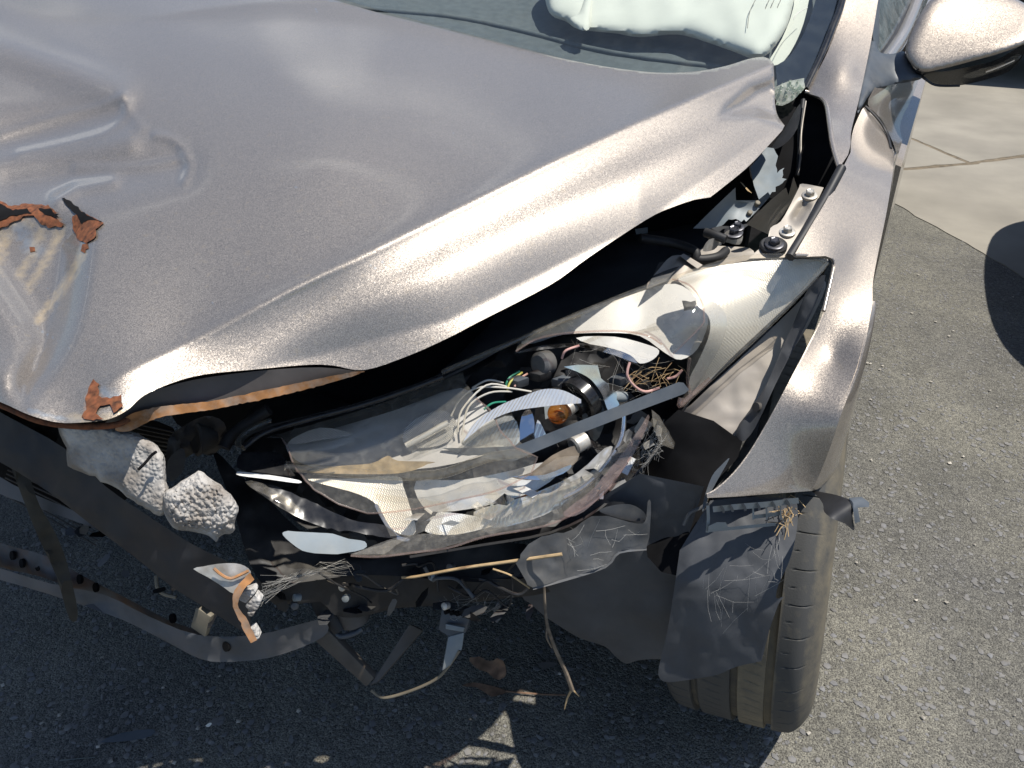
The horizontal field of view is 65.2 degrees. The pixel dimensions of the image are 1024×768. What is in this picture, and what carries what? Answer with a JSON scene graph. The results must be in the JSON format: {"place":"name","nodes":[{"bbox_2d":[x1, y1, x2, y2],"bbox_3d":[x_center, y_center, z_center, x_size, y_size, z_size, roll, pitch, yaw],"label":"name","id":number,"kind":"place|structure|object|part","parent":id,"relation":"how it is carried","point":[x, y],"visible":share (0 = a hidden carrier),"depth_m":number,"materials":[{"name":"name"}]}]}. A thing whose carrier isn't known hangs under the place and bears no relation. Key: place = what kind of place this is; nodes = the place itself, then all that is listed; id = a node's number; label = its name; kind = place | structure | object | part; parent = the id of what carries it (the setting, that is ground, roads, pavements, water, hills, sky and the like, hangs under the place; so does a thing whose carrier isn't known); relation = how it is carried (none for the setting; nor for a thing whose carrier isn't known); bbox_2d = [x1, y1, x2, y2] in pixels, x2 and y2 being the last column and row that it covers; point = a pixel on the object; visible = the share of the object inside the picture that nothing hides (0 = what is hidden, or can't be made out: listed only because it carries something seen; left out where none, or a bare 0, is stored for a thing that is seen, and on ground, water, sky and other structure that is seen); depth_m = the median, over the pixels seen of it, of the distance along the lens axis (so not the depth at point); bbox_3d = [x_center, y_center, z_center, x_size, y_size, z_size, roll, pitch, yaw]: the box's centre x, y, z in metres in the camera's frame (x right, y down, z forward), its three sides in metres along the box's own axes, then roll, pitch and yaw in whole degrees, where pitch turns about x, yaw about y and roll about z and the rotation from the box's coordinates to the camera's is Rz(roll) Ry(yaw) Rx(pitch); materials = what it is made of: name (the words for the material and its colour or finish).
{"place":"outdoors","nodes":[
{"label":"outdoors","id":0,"kind":"place"},
{"bbox_2d":[0,204,1023,767],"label":"asphalt ground","id":1,"kind":"structure","parent":0,"point":[962,738],"depth_m":1.47,"materials":[{"name":"grey asphalt"}]},
{"bbox_2d":[101,729,154,741],"bbox_3d":[-0.638,0.586,1.330,0.087,0.006,0.016,-7,34,-10],"label":"plastic shard","id":2,"kind":"object","parent":1,"relation":"on","point":[132,735],"visible":1,"depth_m":1.33,"materials":[{"name":"plastic"}]},
{"bbox_2d":[462,682,505,696],"bbox_3d":[-0.050,0.535,1.402,0.079,0.006,0.021,9,34,13],"label":"dead leaf","id":3,"kind":"object","parent":1,"relation":"on","point":[491,691],"visible":1,"depth_m":1.40,"materials":[{"name":"brown plant"}]},
{"bbox_2d":[469,656,505,679],"bbox_3d":[-0.044,0.495,1.413,0.074,0.034,0.023,17,37,24],"label":"dead leaf","id":4,"kind":"object","parent":1,"relation":"on","point":[495,668],"visible":1,"depth_m":1.41,"materials":[{"name":"brown plant"}]},
{"bbox_2d":[0,247,1019,767],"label":"loose grit","id":5,"kind":"object","parent":1,"relation":"on","point":[746,765],"visible":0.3,"depth_m":1.36,"materials":[{"name":"grey gravel"}]},
{"bbox_2d":[0,0,1023,732],"bbox_3d":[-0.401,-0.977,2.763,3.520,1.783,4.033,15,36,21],"label":"wrecked car","id":6,"kind":"object","parent":1,"relation":"on","point":[342,274],"visible":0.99,"depth_m":1.06,"materials":[{"name":"silver metal"}]},
{"bbox_2d":[261,559,352,601],"bbox_3d":[-0.264,0.223,0.952,0.064,0.121,0.154,15,36,21],"label":"cobweb","id":7,"kind":"object","parent":6,"relation":"attached to","point":[283,578],"visible":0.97,"depth_m":0.96},
{"bbox_2d":[441,592,512,618],"bbox_3d":[-0.049,0.306,1.093,0.103,0.076,0.033,1,33,2],"label":"cobweb","id":8,"kind":"object","parent":6,"relation":"attached to","point":[475,602],"visible":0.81,"depth_m":1.09},
{"bbox_2d":[401,552,561,578],"bbox_3d":[-0.038,0.220,0.975,0.197,0.052,0.010,1,33,2],"label":"dry stem","id":9,"kind":"object","parent":6,"relation":"attached to","point":[487,564],"visible":1,"depth_m":0.98,"materials":[{"name":"plant"}]},
{"bbox_2d":[443,446,530,461],"bbox_3d":[-0.031,0.087,0.985,0.112,0.019,0.016,0,33,-1],"label":"plastic strip","id":10,"kind":"object","parent":6,"relation":"on","point":[512,453],"visible":0.98,"depth_m":0.98,"materials":[{"name":"plastic"}]},
{"bbox_2d":[492,568,529,588],"bbox_3d":[0.000,0.240,0.993,0.048,0.027,0.006,6,33,8],"label":"dry stem","id":11,"kind":"object","parent":6,"relation":"hanging from","point":[517,579],"visible":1,"depth_m":0.99,"materials":[{"name":"plant"}]},
{"bbox_2d":[543,587,579,709],"bbox_3d":[0.067,0.374,1.113,0.060,0.240,0.018,10,34,15],"label":"hanging twig","id":12,"kind":"object","parent":6,"relation":"hanging from","point":[562,664],"visible":0.95,"depth_m":1.11,"materials":[{"name":"plant"}]},
{"bbox_2d":[517,382,688,452],"bbox_3d":[0.109,0.039,0.935,0.226,0.047,0.013,-13,35,-19],"label":"plastic strip","id":13,"kind":"object","parent":6,"relation":"on","point":[609,415],"visible":1,"depth_m":0.93,"materials":[{"name":"grey plastic"}]},
{"bbox_2d":[568,522,642,570],"bbox_3d":[0.113,0.194,0.984,0.111,0.077,0.030,-5,33,-7],"label":"cobweb","id":14,"kind":"object","parent":6,"relation":"attached to","point":[589,542],"visible":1,"depth_m":0.98},
{"bbox_2d":[559,337,676,405],"bbox_3d":[0.139,-0.009,1.021,0.162,0.089,0.070,1,33,1],"label":"cobweb","id":15,"kind":"object","parent":6,"relation":"attached to","point":[621,367],"visible":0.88,"depth_m":1.02},
{"bbox_2d":[621,423,666,477],"bbox_3d":[0.161,0.102,1.022,0.073,0.131,0.044,0,33,-1],"label":"cobweb","id":16,"kind":"object","parent":6,"relation":"attached to","point":[648,452],"visible":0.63,"depth_m":1.02},
{"bbox_2d":[624,359,689,392],"bbox_3d":[0.188,-0.004,1.043,0.096,0.055,0.026,-10,34,-15],"label":"straw tuft","id":17,"kind":"object","parent":6,"relation":"in","point":[633,377],"visible":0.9,"depth_m":1.04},
{"bbox_2d":[703,520,788,630],"bbox_3d":[0.282,0.234,0.957,0.103,0.149,0.060,-3,33,-4],"label":"cobweb","id":18,"kind":"object","parent":6,"relation":"attached to","point":[748,576],"visible":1,"depth_m":0.95},
{"bbox_2d":[768,494,804,539],"bbox_3d":[0.326,0.158,0.958,0.035,0.028,0.072,19,37,26],"label":"straw tuft","id":19,"kind":"object","parent":6,"relation":"attached to","point":[788,514],"visible":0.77,"depth_m":0.95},
{"bbox_3d":[0.820,-0.746,1.707,0.131,0.263,1.474,15,36,21],"label":"front door","id":20,"kind":"part","parent":6,"relation":"part of","materials":[{"name":"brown metal"}]},
{"bbox_3d":[0.924,-0.518,1.973,0.072,0.720,1.241,15,36,22],"label":"lower door","id":21,"kind":"part","parent":6,"relation":"part of","materials":[{"name":"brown metal"}]},
{"bbox_2d":[506,690,565,695],"bbox_3d":[0.041,0.539,1.395,0.105,0.007,0.004,3,33,5],"label":"twig","id":22,"kind":"object","parent":1,"relation":"on","point":[536,693],"visible":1,"depth_m":1.39,"materials":[{"name":"brown wood"}]},
{"bbox_2d":[895,47,1023,277],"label":"concrete apron","id":23,"kind":"object","parent":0,"point":[962,178],"visible":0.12,"depth_m":3.87,"materials":[{"name":"beige concrete"}]}
]}

